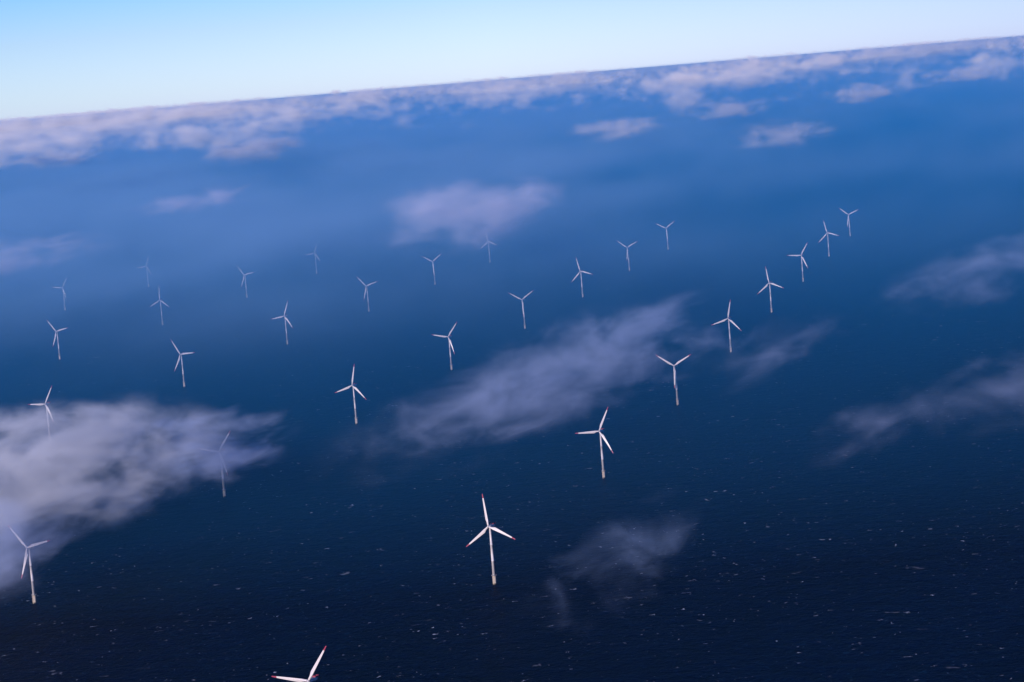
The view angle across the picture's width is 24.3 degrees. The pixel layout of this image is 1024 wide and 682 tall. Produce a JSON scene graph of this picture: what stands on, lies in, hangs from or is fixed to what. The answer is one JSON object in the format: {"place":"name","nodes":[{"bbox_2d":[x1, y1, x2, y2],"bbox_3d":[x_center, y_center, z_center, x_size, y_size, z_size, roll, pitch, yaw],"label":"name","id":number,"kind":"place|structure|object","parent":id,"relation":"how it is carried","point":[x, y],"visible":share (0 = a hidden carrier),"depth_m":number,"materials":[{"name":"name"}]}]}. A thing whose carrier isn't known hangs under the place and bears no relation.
{"place":"outdoors","nodes":[
{"label":"outdoors","id":0,"kind":"place"},
{"bbox_2d":[0,66,1023,681],"bbox_3d":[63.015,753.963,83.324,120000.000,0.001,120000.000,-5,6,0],"label":"sea","id":1,"kind":"structure","parent":0,"point":[816,474],"depth_m":5761.08,"materials":[{"name":"liquid"}]},
{"bbox_2d":[8,525,49,603],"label":"wind turbine","id":2,"kind":"object","parent":1,"relation":"in","point":[31,571],"visible":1,"depth_m":3760.65,"materials":[{"name":"white metal"}]},
{"bbox_2d":[28,386,53,441],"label":"wind turbine","id":3,"kind":"object","parent":1,"relation":"in","point":[47,410],"visible":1,"depth_m":5620.37,"materials":[{"name":"white metal"}]},
{"bbox_2d":[48,322,65,359],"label":"wind turbine","id":4,"kind":"object","parent":1,"relation":"in","point":[57,331],"visible":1,"depth_m":7486.59,"materials":[{"name":"white metal"}]},
{"bbox_2d":[54,278,66,309],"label":"wind turbine","id":5,"kind":"object","parent":1,"relation":"in","point":[62,287],"visible":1,"depth_m":9359.96,"materials":[{"name":"white metal"}]},
{"bbox_2d":[138,256,151,286],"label":"wind turbine","id":6,"kind":"object","parent":1,"relation":"in","point":[147,271],"visible":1,"depth_m":10225.21,"materials":[{"name":"white metal"}]},
{"bbox_2d":[150,291,168,324],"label":"wind turbine","id":7,"kind":"object","parent":1,"relation":"in","point":[160,306],"visible":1,"depth_m":8375.61,"materials":[{"name":"white metal"}]},
{"bbox_2d":[171,340,194,386],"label":"wind turbine","id":8,"kind":"object","parent":1,"relation":"in","point":[181,354],"visible":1,"depth_m":6485.22,"materials":[{"name":"white metal"}]},
{"bbox_2d":[198,431,229,496],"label":"wind turbine","id":9,"kind":"object","parent":1,"relation":"in","point":[222,461],"visible":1,"depth_m":4625.16,"materials":[{"name":"white metal"}]},
{"bbox_2d":[237,266,253,297],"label":"wind turbine","id":10,"kind":"object","parent":1,"relation":"in","point":[245,281],"visible":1,"depth_m":9232.34,"materials":[{"name":"white metal"}]},
{"bbox_2d":[272,301,292,344],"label":"wind turbine","id":11,"kind":"object","parent":1,"relation":"in","point":[285,322],"visible":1,"depth_m":7364.95,"materials":[{"name":"white metal"}]},
{"bbox_2d":[272,646,325,681],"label":"wind turbine","id":12,"kind":"object","parent":1,"relation":"in","point":[312,677],"visible":1,"depth_m":2755.01,"materials":[{"name":"white metal"}]},
{"bbox_2d":[306,244,320,273],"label":"wind turbine","id":13,"kind":"object","parent":1,"relation":"in","point":[315,258],"visible":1,"depth_m":10171.80,"materials":[{"name":"white metal"}]},
{"bbox_2d":[335,367,365,423],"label":"wind turbine","id":14,"kind":"object","parent":1,"relation":"in","point":[357,390],"visible":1,"depth_m":5486.72,"materials":[{"name":"white metal"}]},
{"bbox_2d":[356,276,377,311],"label":"wind turbine","id":15,"kind":"object","parent":1,"relation":"in","point":[367,292],"visible":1,"depth_m":8230.03,"materials":[{"name":"white metal"}]},
{"bbox_2d":[422,254,440,284],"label":"wind turbine","id":16,"kind":"object","parent":1,"relation":"in","point":[434,260],"visible":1,"depth_m":9113.19,"materials":[{"name":"white metal"}]},
{"bbox_2d":[434,322,456,369],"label":"wind turbine","id":17,"kind":"object","parent":1,"relation":"in","point":[449,336],"visible":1,"depth_m":6363.96,"materials":[{"name":"white metal"}]},
{"bbox_2d":[480,233,497,262],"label":"wind turbine","id":18,"kind":"object","parent":1,"relation":"in","point":[488,247],"visible":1,"depth_m":9987.00,"materials":[{"name":"white metal"}]},
{"bbox_2d":[466,494,514,584],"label":"wind turbine","id":19,"kind":"object","parent":1,"relation":"in","point":[492,527],"visible":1,"depth_m":3615.44,"materials":[{"name":"white metal"}]},
{"bbox_2d":[509,291,531,328],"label":"wind turbine","id":20,"kind":"object","parent":1,"relation":"in","point":[524,298],"visible":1,"depth_m":7245.88,"materials":[{"name":"white metal"}]},
{"bbox_2d":[572,259,590,297],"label":"wind turbine","id":21,"kind":"object","parent":1,"relation":"in","point":[582,293],"visible":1,"depth_m":8104.16,"materials":[{"name":"white metal"}]},
{"bbox_2d":[575,407,612,477],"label":"wind turbine","id":22,"kind":"object","parent":1,"relation":"in","point":[600,430],"visible":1,"depth_m":4477.70,"materials":[{"name":"white metal"}]},
{"bbox_2d":[619,241,636,270],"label":"wind turbine","id":23,"kind":"object","parent":1,"relation":"in","point":[628,253],"visible":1,"depth_m":8998.17,"materials":[{"name":"white metal"}]},
{"bbox_2d":[657,221,673,249],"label":"wind turbine","id":24,"kind":"object","parent":1,"relation":"in","point":[667,227],"visible":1,"depth_m":9884.69,"materials":[{"name":"white metal"}]},
{"bbox_2d":[656,354,690,404],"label":"wind turbine","id":25,"kind":"object","parent":1,"relation":"in","point":[675,378],"visible":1,"depth_m":5354.19,"materials":[{"name":"white metal"}]},
{"bbox_2d":[712,299,739,352],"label":"wind turbine","id":26,"kind":"object","parent":1,"relation":"in","point":[731,321],"visible":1,"depth_m":6237.39,"materials":[{"name":"white metal"}]},
{"bbox_2d":[759,266,782,312],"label":"wind turbine","id":27,"kind":"object","parent":1,"relation":"in","point":[770,282],"visible":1,"depth_m":7122.86,"materials":[{"name":"white metal"}]},
{"bbox_2d":[787,242,807,281],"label":"wind turbine","id":28,"kind":"object","parent":1,"relation":"in","point":[801,255],"visible":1,"depth_m":8004.72,"materials":[{"name":"white metal"}]},
{"bbox_2d":[818,220,838,256],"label":"wind turbine","id":29,"kind":"object","parent":1,"relation":"in","point":[827,233],"visible":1,"depth_m":8896.67,"materials":[{"name":"white metal"}]},
{"bbox_2d":[839,208,858,236],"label":"wind turbine","id":30,"kind":"object","parent":1,"relation":"in","point":[848,220],"visible":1,"depth_m":9780.39,"materials":[{"name":"white metal"}]},
{"bbox_2d":[0,0,1023,151],"label":"sky","id":31,"kind":"structure","parent":0,"point":[73,72],"materials":[{"name":"blue"}]}
]}

